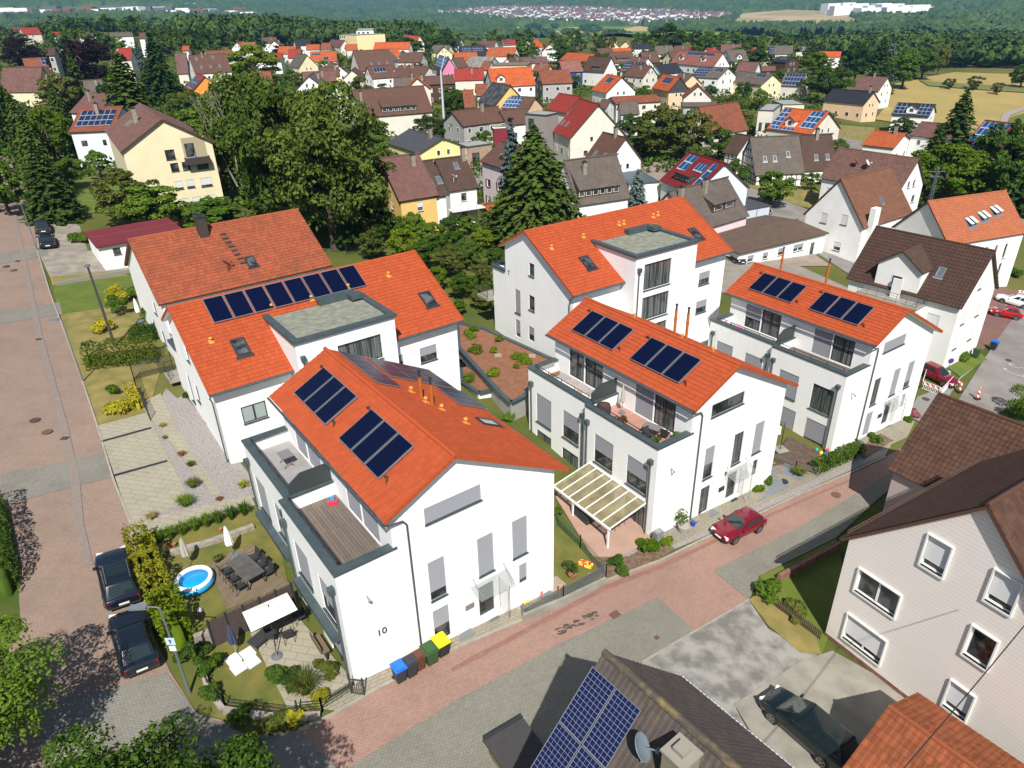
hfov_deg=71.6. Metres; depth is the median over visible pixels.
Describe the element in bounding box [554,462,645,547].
patio roof
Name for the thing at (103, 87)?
tree
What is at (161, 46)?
distant tree
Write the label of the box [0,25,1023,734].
ground
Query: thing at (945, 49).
tree
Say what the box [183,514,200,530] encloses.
ornamental grass
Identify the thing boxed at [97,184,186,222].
tree
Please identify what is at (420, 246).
garden shrub
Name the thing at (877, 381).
window
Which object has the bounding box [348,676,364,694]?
garden gate
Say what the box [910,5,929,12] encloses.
works hall
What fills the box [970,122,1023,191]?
tree
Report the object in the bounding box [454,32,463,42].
distant tree
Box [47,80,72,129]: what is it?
conifer tree
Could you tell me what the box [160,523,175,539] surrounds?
ornamental grass
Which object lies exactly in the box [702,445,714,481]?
window
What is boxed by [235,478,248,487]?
ornamental grass
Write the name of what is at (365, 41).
apartment block
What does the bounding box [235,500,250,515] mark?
ornamental grass
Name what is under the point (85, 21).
distant tree
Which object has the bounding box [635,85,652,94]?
garden tree
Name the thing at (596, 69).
house
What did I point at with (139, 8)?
works hall
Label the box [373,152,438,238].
house
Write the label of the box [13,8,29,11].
works hall
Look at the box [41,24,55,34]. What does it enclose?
distant tree
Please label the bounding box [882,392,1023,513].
tiled annexe
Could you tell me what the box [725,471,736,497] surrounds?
door
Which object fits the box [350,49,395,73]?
house
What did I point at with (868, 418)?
window
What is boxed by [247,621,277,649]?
sun lounger
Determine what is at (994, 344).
wheelie bin
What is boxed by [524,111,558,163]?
modern extension
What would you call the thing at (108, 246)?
garage
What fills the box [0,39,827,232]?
garden greenery
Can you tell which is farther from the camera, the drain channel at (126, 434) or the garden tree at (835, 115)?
the garden tree at (835, 115)
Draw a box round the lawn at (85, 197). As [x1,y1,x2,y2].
[69,172,119,212]
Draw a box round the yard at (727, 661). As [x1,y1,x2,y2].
[642,601,816,729]
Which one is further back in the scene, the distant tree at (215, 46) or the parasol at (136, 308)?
the distant tree at (215, 46)
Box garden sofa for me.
[539,362,559,376]
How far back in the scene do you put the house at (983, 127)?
154.59 m
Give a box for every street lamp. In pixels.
[10,203,37,249]
[48,318,83,381]
[128,603,190,694]
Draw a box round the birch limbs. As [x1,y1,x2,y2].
[184,90,256,186]
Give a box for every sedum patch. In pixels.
[461,372,474,383]
[463,328,476,338]
[467,343,483,353]
[468,326,479,330]
[486,367,499,376]
[489,347,497,352]
[495,335,503,340]
[509,352,528,359]
[516,355,532,365]
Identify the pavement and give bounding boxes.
[316,608,524,710]
[588,445,890,575]
[663,420,914,547]
[721,260,847,292]
[773,254,830,265]
[910,357,986,420]
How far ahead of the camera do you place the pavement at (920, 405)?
68.82 m
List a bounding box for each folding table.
[277,449,293,467]
[642,421,662,434]
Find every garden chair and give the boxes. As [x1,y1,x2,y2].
[216,563,232,581]
[222,571,239,582]
[229,578,246,593]
[249,545,259,559]
[254,552,267,566]
[261,560,275,580]
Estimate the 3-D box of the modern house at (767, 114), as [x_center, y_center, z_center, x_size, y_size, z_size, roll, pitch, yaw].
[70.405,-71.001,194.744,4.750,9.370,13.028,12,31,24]
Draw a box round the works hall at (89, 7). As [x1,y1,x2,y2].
[81,7,96,8]
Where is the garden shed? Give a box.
[483,715,543,767]
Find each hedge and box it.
[0,491,22,597]
[79,333,158,371]
[120,518,178,612]
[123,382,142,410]
[142,583,194,653]
[811,438,866,474]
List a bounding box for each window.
[80,140,88,146]
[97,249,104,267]
[101,139,107,145]
[112,247,121,255]
[164,149,176,160]
[170,163,179,171]
[174,181,183,189]
[181,162,190,170]
[184,143,195,156]
[186,179,195,188]
[187,375,195,405]
[192,196,200,202]
[197,163,208,169]
[200,177,212,187]
[241,400,268,424]
[255,476,271,523]
[274,502,286,543]
[294,425,307,458]
[294,540,313,593]
[305,437,320,466]
[319,576,340,631]
[333,641,343,661]
[338,334,384,358]
[345,481,362,522]
[360,497,379,541]
[398,354,402,363]
[417,202,422,211]
[420,344,437,364]
[424,484,482,526]
[428,556,448,603]
[433,604,449,635]
[461,193,466,201]
[472,152,479,166]
[477,533,495,578]
[512,516,528,560]
[514,289,520,315]
[516,319,520,337]
[519,562,525,582]
[528,118,533,128]
[528,263,534,277]
[528,295,534,312]
[529,326,533,341]
[536,393,550,431]
[537,429,550,445]
[561,410,578,447]
[563,447,577,468]
[570,349,583,381]
[585,358,602,388]
[592,434,612,474]
[624,455,647,497]
[629,507,644,527]
[635,385,653,420]
[641,291,667,319]
[643,258,670,291]
[654,395,675,432]
[656,320,665,326]
[695,299,706,314]
[698,270,709,286]
[698,485,708,513]
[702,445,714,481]
[711,391,744,418]
[717,341,732,355]
[730,431,743,466]
[744,303,761,330]
[745,353,762,367]
[747,255,753,262]
[751,421,763,455]
[751,460,756,475]
[760,309,781,337]
[762,252,767,259]
[777,248,782,256]
[779,369,798,401]
[780,406,795,429]
[793,243,802,252]
[803,417,826,446]
[808,383,833,417]
[809,242,814,253]
[811,328,833,358]
[819,213,827,223]
[830,335,855,366]
[833,241,840,251]
[839,214,847,225]
[842,616,884,663]
[854,571,899,615]
[862,411,872,435]
[869,377,880,407]
[882,334,905,354]
[888,368,899,397]
[902,360,914,389]
[920,536,951,575]
[926,313,939,325]
[944,682,973,719]
[952,337,958,350]
[960,312,965,326]
[964,628,996,668]
[967,328,973,341]
[974,304,980,317]
[977,278,982,290]
[985,571,1020,613]
[1002,244,1007,258]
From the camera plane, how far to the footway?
149.62 m
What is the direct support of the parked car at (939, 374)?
on the ground at (472, 313)
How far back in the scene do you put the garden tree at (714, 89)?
253.12 m
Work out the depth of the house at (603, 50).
400.60 m
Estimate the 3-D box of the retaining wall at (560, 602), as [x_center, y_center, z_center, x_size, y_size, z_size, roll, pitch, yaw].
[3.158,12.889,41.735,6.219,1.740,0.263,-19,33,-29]
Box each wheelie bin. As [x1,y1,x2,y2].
[389,658,407,683]
[401,653,417,678]
[411,648,425,671]
[419,640,439,666]
[430,631,450,657]
[971,347,982,357]
[989,339,999,349]
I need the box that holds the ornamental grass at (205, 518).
[198,510,213,527]
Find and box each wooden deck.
[206,544,289,610]
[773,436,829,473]
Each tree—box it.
[0,26,7,33]
[0,31,8,47]
[0,53,15,65]
[0,83,15,137]
[0,116,15,155]
[0,160,25,215]
[0,614,70,749]
[3,87,38,173]
[7,28,26,41]
[14,103,27,115]
[17,109,73,197]
[17,142,86,225]
[26,41,39,47]
[26,107,73,161]
[33,72,85,118]
[37,24,48,38]
[38,117,66,137]
[38,710,280,767]
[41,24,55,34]
[44,32,59,48]
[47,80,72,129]
[52,157,92,187]
[56,34,74,49]
[60,26,78,41]
[62,16,76,28]
[62,20,83,31]
[64,135,76,152]
[65,49,84,104]
[66,28,89,41]
[75,17,94,31]
[84,149,111,178]
[86,29,106,43]
[87,167,159,223]
[94,34,115,52]
[95,67,142,94]
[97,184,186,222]
[98,13,117,32]
[99,34,121,57]
[102,52,162,112]
[109,35,126,47]
[117,18,128,30]
[124,22,138,38]
[125,15,137,33]
[130,24,148,36]
[132,15,141,25]
[138,70,149,81]
[140,33,184,105]
[147,29,164,41]
[152,37,164,50]
[153,27,164,39]
[159,31,183,55]
[160,41,176,55]
[163,22,175,36]
[163,91,188,111]
[169,97,193,109]
[171,89,201,118]
[172,196,247,227]
[173,109,222,133]
[176,35,202,52]
[184,26,200,54]
[192,92,226,109]
[193,68,280,179]
[194,39,210,53]
[195,28,212,46]
[199,24,215,46]
[201,28,220,47]
[209,44,222,50]
[211,72,328,214]
[221,36,233,44]
[226,44,281,73]
[228,40,240,48]
[234,170,291,214]
[238,34,257,43]
[252,36,267,47]
[262,79,390,251]
[271,71,282,84]
[281,69,299,81]
[285,35,296,45]
[291,72,302,84]
[317,60,328,68]
[323,140,398,223]
[337,53,345,66]
[349,76,370,90]
[355,121,388,140]
[365,132,388,156]
[377,83,386,87]
[386,37,425,51]
[413,114,441,130]
[422,34,432,48]
[424,49,434,57]
[427,35,436,48]
[427,35,462,50]
[433,118,445,135]
[438,87,463,114]
[440,27,451,39]
[443,89,462,108]
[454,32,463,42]
[468,123,586,250]
[471,130,494,141]
[485,28,497,40]
[494,34,506,46]
[510,29,524,43]
[517,46,533,56]
[518,33,535,56]
[521,28,533,37]
[533,46,540,55]
[546,44,575,58]
[548,32,560,44]
[554,38,566,46]
[560,30,570,41]
[568,29,581,46]
[569,37,578,46]
[571,75,582,84]
[572,37,588,52]
[587,31,602,48]
[590,39,608,50]
[594,34,607,45]
[604,40,615,47]
[609,36,616,41]
[616,64,623,75]
[616,113,639,139]
[628,138,650,154]
[629,103,689,155]
[630,32,642,44]
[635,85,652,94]
[641,35,649,43]
[650,22,685,46]
[651,39,658,46]
[657,33,671,45]
[668,108,720,151]
[684,146,712,155]
[685,29,696,42]
[691,30,702,42]
[691,38,702,50]
[695,31,720,50]
[704,85,718,94]
[704,127,732,159]
[715,34,727,46]
[718,31,732,42]
[724,95,746,108]
[727,158,751,180]
[729,61,736,73]
[730,99,746,112]
[731,31,746,43]
[731,42,771,62]
[735,81,752,96]
[736,34,748,47]
[741,109,754,121]
[743,34,757,44]
[750,88,768,110]
[753,34,769,45]
[757,170,796,207]
[765,53,775,65]
[770,69,785,80]
[771,29,783,43]
[773,33,790,44]
[788,40,801,53]
[789,38,800,43]
[794,55,805,68]
[796,52,829,74]
[797,65,855,96]
[798,31,810,44]
[801,172,821,190]
[802,30,814,41]
[802,46,813,54]
[807,35,821,43]
[808,93,820,103]
[810,43,819,58]
[826,58,836,65]
[831,113,840,122]
[833,138,849,148]
[837,55,847,66]
[841,41,877,81]
[865,36,893,94]
[872,68,880,75]
[886,48,923,88]
[888,116,919,134]
[911,142,991,198]
[913,47,945,79]
[918,174,942,204]
[920,123,952,180]
[935,42,951,74]
[937,89,978,168]
[942,78,956,88]
[958,155,1009,194]
[961,118,1022,206]
[967,76,985,89]
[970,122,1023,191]
[991,82,1004,93]
[999,155,1023,215]
[1008,64,1023,86]
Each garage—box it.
[83,218,181,269]
[843,692,1023,767]
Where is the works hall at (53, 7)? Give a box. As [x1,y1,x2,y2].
[41,6,62,9]
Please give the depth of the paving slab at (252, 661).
35.77 m
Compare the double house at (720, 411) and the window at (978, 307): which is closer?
the double house at (720, 411)
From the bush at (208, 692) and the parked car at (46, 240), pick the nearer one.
the bush at (208, 692)
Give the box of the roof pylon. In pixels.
[928,167,945,199]
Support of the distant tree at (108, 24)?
on the ground at (472, 313)
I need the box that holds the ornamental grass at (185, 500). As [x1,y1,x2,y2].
[172,492,196,506]
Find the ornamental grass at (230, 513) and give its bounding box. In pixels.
[223,503,236,519]
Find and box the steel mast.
[432,53,445,119]
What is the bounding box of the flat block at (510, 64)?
[492,62,531,69]
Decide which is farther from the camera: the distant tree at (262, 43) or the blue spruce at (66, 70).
the distant tree at (262, 43)
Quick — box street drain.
[609,610,620,618]
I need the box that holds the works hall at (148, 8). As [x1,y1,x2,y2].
[134,6,152,11]
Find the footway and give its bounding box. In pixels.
[640,160,672,183]
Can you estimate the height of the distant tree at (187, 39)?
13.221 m
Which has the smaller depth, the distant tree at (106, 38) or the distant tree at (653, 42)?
the distant tree at (106, 38)
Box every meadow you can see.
[517,26,719,36]
[735,10,853,22]
[875,72,1023,135]
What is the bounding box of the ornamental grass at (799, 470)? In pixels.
[789,464,808,475]
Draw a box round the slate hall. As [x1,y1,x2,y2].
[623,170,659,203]
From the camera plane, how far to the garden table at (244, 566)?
40.18 m
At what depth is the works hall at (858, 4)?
2369.25 m
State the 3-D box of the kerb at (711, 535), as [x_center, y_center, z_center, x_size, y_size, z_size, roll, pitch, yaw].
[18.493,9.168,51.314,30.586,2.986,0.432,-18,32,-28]
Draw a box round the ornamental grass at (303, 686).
[282,662,324,699]
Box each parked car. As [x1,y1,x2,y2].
[32,220,51,234]
[36,233,56,248]
[93,545,142,610]
[106,610,160,678]
[711,506,767,544]
[726,256,746,263]
[759,685,858,767]
[921,361,959,387]
[988,305,1023,320]
[995,294,1023,309]
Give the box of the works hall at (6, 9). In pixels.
[0,7,16,11]
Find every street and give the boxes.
[0,153,226,767]
[0,247,48,263]
[0,302,62,323]
[1,453,110,503]
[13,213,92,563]
[37,672,335,767]
[300,407,1008,767]
[348,597,692,767]
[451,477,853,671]
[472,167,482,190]
[714,472,892,598]
[746,187,853,272]
[837,137,862,149]
[959,309,1023,413]
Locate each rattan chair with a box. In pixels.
[263,629,278,645]
[280,627,294,645]
[292,603,307,624]
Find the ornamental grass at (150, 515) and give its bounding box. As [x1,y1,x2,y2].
[143,510,159,519]
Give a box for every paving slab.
[224,652,241,666]
[229,660,247,675]
[238,646,256,660]
[243,654,261,669]
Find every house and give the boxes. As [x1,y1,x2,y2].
[0,66,58,106]
[8,26,23,35]
[19,27,42,43]
[22,57,50,68]
[43,66,55,78]
[47,47,66,83]
[68,102,128,167]
[69,89,121,120]
[78,31,100,42]
[83,78,114,93]
[104,102,223,209]
[109,32,135,49]
[118,47,141,82]
[124,208,332,356]
[139,32,148,56]
[161,250,463,463]
[175,52,191,86]
[182,46,191,61]
[185,73,211,101]
[188,51,231,81]
[203,49,236,63]
[231,41,243,59]
[241,346,570,683]
[242,42,257,57]
[249,70,272,83]
[257,52,285,73]
[261,36,276,50]
[268,39,283,52]
[278,46,296,61]
[287,49,302,63]
[288,53,318,77]
[293,39,310,53]
[295,72,325,91]
[302,69,336,82]
[306,44,320,56]
[310,51,319,63]
[319,64,340,80]
[320,43,333,50]
[320,51,338,66]
[323,81,351,122]
[326,61,347,80]
[329,39,347,54]
[343,67,365,90]
[345,44,357,58]
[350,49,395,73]
[351,85,433,135]
[364,64,395,87]
[373,42,412,51]
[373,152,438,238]
[386,127,467,161]
[389,48,399,58]
[390,52,397,68]
[393,72,420,86]
[394,62,437,76]
[397,52,427,65]
[403,34,424,51]
[407,74,431,105]
[409,152,448,231]
[423,75,454,103]
[430,44,453,58]
[432,55,456,74]
[434,145,484,226]
[435,45,451,59]
[442,102,504,142]
[451,57,468,68]
[453,52,476,62]
[454,36,463,51]
[454,67,483,94]
[459,45,486,56]
[462,89,475,108]
[467,38,498,52]
[467,56,497,67]
[475,83,487,107]
[477,82,519,109]
[477,196,733,357]
[480,61,493,82]
[480,140,520,202]
[484,66,535,96]
[486,46,519,61]
[498,108,528,143]
[500,39,515,46]
[501,96,543,111]
[504,56,523,61]
[520,56,547,72]
[523,37,543,56]
[527,296,798,537]
[531,649,793,767]
[532,61,553,79]
[535,69,572,102]
[541,42,556,60]
[545,93,580,123]
[553,98,625,161]
[556,60,583,86]
[560,52,596,61]
[560,153,630,217]
[582,56,617,85]
[585,126,642,171]
[592,74,635,102]
[594,47,613,56]
[600,99,614,118]
[607,51,632,67]
[608,94,661,122]
[612,48,631,51]
[616,101,639,134]
[619,40,629,47]
[620,62,646,75]
[624,64,657,92]
[628,56,654,66]
[631,43,651,56]
[638,51,660,64]
[652,74,688,109]
[653,45,673,60]
[653,63,682,80]
[659,151,749,205]
[660,176,748,232]
[662,51,677,63]
[670,50,729,73]
[674,45,688,50]
[677,72,701,88]
[680,102,716,117]
[681,82,711,101]
[688,101,748,151]
[693,66,736,95]
[704,46,718,51]
[708,247,942,452]
[720,44,741,51]
[722,133,751,173]
[724,49,748,66]
[732,71,781,99]
[735,62,760,72]
[742,134,804,185]
[749,46,768,65]
[755,104,781,135]
[760,66,775,73]
[766,107,840,146]
[768,45,793,64]
[771,56,798,73]
[779,72,807,99]
[793,46,805,55]
[799,127,834,181]
[803,166,911,262]
[819,147,925,211]
[821,51,841,67]
[822,85,879,121]
[824,449,1023,762]
[846,225,998,367]
[852,71,892,108]
[861,124,910,155]
[889,102,936,135]
[891,190,1023,286]
[906,121,963,156]
[963,119,1022,155]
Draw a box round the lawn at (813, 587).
[760,539,842,653]
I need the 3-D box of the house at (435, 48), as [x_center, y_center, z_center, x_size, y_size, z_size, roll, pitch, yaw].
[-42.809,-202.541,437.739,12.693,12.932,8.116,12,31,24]
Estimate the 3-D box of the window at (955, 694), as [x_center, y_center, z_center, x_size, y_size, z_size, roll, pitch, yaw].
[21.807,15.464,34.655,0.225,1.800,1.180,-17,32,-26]
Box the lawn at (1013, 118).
[1008,113,1023,122]
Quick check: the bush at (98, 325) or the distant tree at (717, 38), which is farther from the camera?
the distant tree at (717, 38)
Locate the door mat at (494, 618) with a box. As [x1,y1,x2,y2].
[488,615,498,621]
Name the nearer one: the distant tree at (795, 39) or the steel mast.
the steel mast
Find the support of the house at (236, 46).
on the ground at (472, 313)
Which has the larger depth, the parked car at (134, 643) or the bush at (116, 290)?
the bush at (116, 290)
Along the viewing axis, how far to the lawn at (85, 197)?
115.23 m
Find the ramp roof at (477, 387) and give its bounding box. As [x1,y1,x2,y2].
[459,359,491,398]
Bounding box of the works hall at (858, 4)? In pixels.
[850,3,868,5]
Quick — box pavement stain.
[555,611,598,634]
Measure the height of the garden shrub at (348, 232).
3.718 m
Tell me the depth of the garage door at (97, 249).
82.82 m
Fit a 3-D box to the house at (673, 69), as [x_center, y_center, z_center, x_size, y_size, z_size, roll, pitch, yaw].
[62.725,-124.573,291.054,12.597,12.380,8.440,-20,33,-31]
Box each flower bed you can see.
[590,546,673,577]
[859,433,892,457]
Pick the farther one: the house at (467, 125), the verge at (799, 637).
the house at (467, 125)
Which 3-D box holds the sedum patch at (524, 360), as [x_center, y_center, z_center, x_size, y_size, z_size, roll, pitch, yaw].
[1.089,-2.115,63.093,1.758,0.584,1.110,16,33,30]
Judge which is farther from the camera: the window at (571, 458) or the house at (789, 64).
the house at (789, 64)
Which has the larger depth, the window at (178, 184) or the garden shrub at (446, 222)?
the window at (178, 184)
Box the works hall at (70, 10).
[57,9,72,12]
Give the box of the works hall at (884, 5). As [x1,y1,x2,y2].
[874,4,904,6]
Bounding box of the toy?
[327,496,337,505]
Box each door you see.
[478,580,493,615]
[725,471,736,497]
[746,210,756,218]
[757,207,769,216]
[881,402,889,423]
[889,278,903,298]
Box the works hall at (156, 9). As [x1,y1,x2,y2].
[152,7,174,11]
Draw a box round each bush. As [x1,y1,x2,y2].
[66,231,87,241]
[89,318,116,332]
[102,397,131,414]
[104,284,129,301]
[104,294,127,312]
[104,384,118,393]
[125,286,135,297]
[127,322,157,343]
[140,307,146,316]
[171,640,211,663]
[182,391,188,397]
[193,652,222,678]
[197,681,220,701]
[227,702,252,726]
[261,710,288,736]
[264,664,287,684]
[278,664,298,693]
[284,707,304,727]
[308,687,329,709]
[312,658,339,681]
[500,412,514,420]
[554,504,562,514]
[607,553,623,565]
[615,564,629,576]
[635,537,660,551]
[657,536,673,546]
[751,484,764,492]
[752,578,783,604]
[763,475,772,484]
[785,597,806,624]
[868,431,883,443]
[903,416,911,422]
[910,408,921,416]
[959,351,970,360]
[1005,384,1023,415]
[1011,267,1023,275]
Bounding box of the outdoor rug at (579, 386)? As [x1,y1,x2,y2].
[565,378,592,393]
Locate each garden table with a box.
[226,552,264,589]
[264,613,291,635]
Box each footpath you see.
[132,495,254,535]
[143,393,218,494]
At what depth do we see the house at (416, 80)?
211.67 m
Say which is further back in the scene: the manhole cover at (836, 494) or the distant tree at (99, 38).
the distant tree at (99, 38)
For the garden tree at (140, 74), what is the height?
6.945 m
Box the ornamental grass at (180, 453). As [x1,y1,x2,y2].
[175,450,186,455]
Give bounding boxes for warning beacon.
[955,382,962,392]
[973,387,981,400]
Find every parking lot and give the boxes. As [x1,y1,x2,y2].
[976,288,1023,348]
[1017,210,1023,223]
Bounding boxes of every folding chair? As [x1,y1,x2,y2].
[643,425,654,437]
[659,428,670,438]
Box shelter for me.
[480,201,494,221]
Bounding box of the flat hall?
[718,215,828,263]
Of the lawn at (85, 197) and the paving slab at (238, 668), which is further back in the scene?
the lawn at (85, 197)
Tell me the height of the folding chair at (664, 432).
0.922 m
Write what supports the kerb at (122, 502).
on the ground at (472, 313)
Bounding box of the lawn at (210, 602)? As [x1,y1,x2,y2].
[142,506,287,651]
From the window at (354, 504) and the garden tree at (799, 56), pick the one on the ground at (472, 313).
the garden tree at (799, 56)
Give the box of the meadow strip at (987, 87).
[920,80,1023,91]
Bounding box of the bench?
[309,631,329,659]
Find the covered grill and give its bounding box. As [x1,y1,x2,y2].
[597,401,610,413]
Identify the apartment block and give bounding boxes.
[339,33,385,49]
[356,28,373,33]
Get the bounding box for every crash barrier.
[922,381,941,393]
[941,376,953,392]
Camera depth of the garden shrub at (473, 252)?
87.64 m
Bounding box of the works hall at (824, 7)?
[820,3,839,13]
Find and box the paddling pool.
[174,565,214,596]
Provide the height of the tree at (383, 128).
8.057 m
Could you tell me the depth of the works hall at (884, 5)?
2245.37 m
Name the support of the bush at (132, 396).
on the verge at (78, 324)
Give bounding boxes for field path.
[1000,107,1023,121]
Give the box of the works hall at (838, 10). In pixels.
[828,5,854,15]
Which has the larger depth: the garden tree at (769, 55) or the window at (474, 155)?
the garden tree at (769, 55)
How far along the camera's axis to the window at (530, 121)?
149.22 m
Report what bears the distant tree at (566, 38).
on the ground at (472, 313)
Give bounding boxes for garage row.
[744,198,770,218]
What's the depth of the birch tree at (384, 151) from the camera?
100.42 m
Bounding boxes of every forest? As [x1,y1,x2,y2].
[0,0,1023,38]
[172,9,441,45]
[502,23,676,37]
[808,29,1023,64]
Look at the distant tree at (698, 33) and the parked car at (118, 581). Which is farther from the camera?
the distant tree at (698, 33)
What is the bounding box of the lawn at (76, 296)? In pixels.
[52,275,137,313]
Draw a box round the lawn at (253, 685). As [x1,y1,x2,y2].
[203,628,318,726]
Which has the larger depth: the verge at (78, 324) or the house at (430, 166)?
the house at (430, 166)
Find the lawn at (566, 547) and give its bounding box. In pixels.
[527,525,601,609]
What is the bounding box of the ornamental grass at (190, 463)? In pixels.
[185,460,195,466]
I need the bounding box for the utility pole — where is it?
[84,264,115,346]
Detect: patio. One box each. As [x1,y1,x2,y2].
[250,618,352,707]
[556,492,649,556]
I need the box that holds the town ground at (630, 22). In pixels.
[413,8,692,24]
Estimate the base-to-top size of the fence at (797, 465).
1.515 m
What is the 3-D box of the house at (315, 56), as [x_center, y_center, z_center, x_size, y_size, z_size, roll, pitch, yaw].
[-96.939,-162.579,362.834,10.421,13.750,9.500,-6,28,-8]
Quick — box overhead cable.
[903,626,1023,767]
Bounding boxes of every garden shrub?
[332,224,357,250]
[338,210,363,227]
[353,217,380,241]
[354,230,386,258]
[369,204,388,223]
[373,211,406,236]
[385,228,420,254]
[395,211,426,238]
[409,238,440,267]
[415,221,448,248]
[429,245,464,276]
[430,266,447,285]
[437,216,457,236]
[438,230,466,251]
[446,271,477,298]
[453,298,466,312]
[454,240,488,266]
[457,216,479,234]
[467,260,492,281]
[469,287,491,309]
[470,229,494,250]
[477,280,493,289]
[484,248,504,262]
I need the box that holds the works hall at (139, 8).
[136,6,145,10]
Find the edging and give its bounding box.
[176,425,219,493]
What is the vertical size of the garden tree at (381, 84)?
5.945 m
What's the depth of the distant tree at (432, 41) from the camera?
511.85 m
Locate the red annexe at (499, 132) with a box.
[492,125,516,145]
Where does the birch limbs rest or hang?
on the ground at (472, 313)
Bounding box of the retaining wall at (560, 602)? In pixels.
[522,577,606,621]
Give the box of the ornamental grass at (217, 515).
[210,507,224,523]
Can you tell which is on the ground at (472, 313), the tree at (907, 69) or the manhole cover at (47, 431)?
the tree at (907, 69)
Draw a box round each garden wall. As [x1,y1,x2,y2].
[55,269,129,285]
[170,523,254,555]
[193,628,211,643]
[197,660,320,720]
[777,541,840,580]
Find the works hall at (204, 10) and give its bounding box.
[194,9,208,11]
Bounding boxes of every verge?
[50,270,159,424]
[750,592,820,654]
[947,353,985,376]
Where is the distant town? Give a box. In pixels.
[417,5,729,16]
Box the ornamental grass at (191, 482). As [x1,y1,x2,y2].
[181,475,200,487]
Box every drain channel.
[101,427,150,441]
[113,460,166,475]
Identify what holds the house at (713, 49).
on the ground at (472, 313)
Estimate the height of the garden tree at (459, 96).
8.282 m
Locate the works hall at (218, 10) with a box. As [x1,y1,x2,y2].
[209,9,223,12]
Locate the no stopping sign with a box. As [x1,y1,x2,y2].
[947,358,953,370]
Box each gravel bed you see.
[134,479,251,522]
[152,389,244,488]
[757,463,802,501]
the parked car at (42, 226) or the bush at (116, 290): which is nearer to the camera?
the bush at (116, 290)
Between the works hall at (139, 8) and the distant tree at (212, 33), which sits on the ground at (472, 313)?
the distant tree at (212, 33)
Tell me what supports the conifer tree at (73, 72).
on the ground at (472, 313)
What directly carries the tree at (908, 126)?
on the ground at (472, 313)
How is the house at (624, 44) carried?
on the ground at (472, 313)
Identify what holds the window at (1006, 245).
in the house at (992, 220)
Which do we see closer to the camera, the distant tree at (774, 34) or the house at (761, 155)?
the house at (761, 155)
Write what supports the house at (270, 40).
on the ground at (472, 313)
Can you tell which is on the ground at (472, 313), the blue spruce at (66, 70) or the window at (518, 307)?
the blue spruce at (66, 70)
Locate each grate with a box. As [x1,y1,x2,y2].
[459,628,474,640]
[537,590,551,600]
[708,509,718,517]
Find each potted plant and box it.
[213,554,223,562]
[562,560,580,579]
[614,414,627,422]
[650,434,661,442]
[673,508,692,534]
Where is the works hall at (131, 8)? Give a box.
[116,7,136,10]
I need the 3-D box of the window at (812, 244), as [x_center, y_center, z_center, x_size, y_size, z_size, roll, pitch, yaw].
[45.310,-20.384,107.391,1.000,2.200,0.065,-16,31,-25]
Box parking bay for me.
[98,413,186,522]
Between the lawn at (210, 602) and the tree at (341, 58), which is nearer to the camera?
the lawn at (210, 602)
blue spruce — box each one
[52,43,68,92]
[133,40,145,78]
[492,116,518,215]
[627,169,648,207]
[883,41,898,81]
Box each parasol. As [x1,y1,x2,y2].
[133,298,144,322]
[179,537,189,566]
[223,526,239,559]
[227,625,237,652]
[242,593,297,660]
[618,384,624,414]
[775,422,788,453]
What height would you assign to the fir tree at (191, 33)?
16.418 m
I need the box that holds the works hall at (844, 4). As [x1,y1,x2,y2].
[840,2,855,5]
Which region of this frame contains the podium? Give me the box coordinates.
[457,322,552,421]
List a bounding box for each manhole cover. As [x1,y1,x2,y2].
[29,417,39,422]
[41,429,52,433]
[831,492,840,497]
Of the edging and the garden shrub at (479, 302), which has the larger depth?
the garden shrub at (479, 302)
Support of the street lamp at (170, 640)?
on the ground at (472, 313)
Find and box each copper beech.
[0,37,46,66]
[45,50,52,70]
[59,39,126,79]
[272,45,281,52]
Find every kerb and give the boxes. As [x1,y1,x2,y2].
[37,250,151,627]
[298,618,522,731]
[606,456,886,581]
[642,599,749,662]
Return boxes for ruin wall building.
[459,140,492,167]
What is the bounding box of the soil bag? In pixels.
[578,559,593,568]
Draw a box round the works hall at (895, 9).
[881,7,911,12]
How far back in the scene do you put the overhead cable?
25.57 m
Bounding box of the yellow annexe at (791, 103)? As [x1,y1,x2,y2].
[772,100,804,111]
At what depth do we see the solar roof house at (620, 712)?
25.41 m
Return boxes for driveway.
[29,216,87,251]
[41,250,128,276]
[735,651,903,767]
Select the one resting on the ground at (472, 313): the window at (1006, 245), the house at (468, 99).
the house at (468, 99)
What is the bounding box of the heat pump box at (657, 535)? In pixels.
[652,528,663,541]
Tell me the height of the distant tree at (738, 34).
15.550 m
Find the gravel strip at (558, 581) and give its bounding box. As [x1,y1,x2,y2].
[515,576,565,609]
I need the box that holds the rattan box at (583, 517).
[574,505,594,524]
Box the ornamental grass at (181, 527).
[174,517,188,535]
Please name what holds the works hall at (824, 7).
on the works ground
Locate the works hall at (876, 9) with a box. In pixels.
[853,7,881,12]
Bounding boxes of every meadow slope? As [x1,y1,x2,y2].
[749,185,818,207]
[838,125,874,148]
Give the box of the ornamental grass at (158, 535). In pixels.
[151,527,164,542]
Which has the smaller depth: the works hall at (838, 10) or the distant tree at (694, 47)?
the distant tree at (694, 47)
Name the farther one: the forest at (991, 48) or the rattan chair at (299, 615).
the forest at (991, 48)
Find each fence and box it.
[128,352,173,378]
[129,363,150,420]
[204,675,297,711]
[206,582,297,647]
[294,683,349,712]
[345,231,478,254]
[522,562,606,612]
[557,511,606,575]
[763,595,821,639]
[773,454,819,476]
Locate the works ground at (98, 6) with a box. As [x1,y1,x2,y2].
[0,5,133,15]

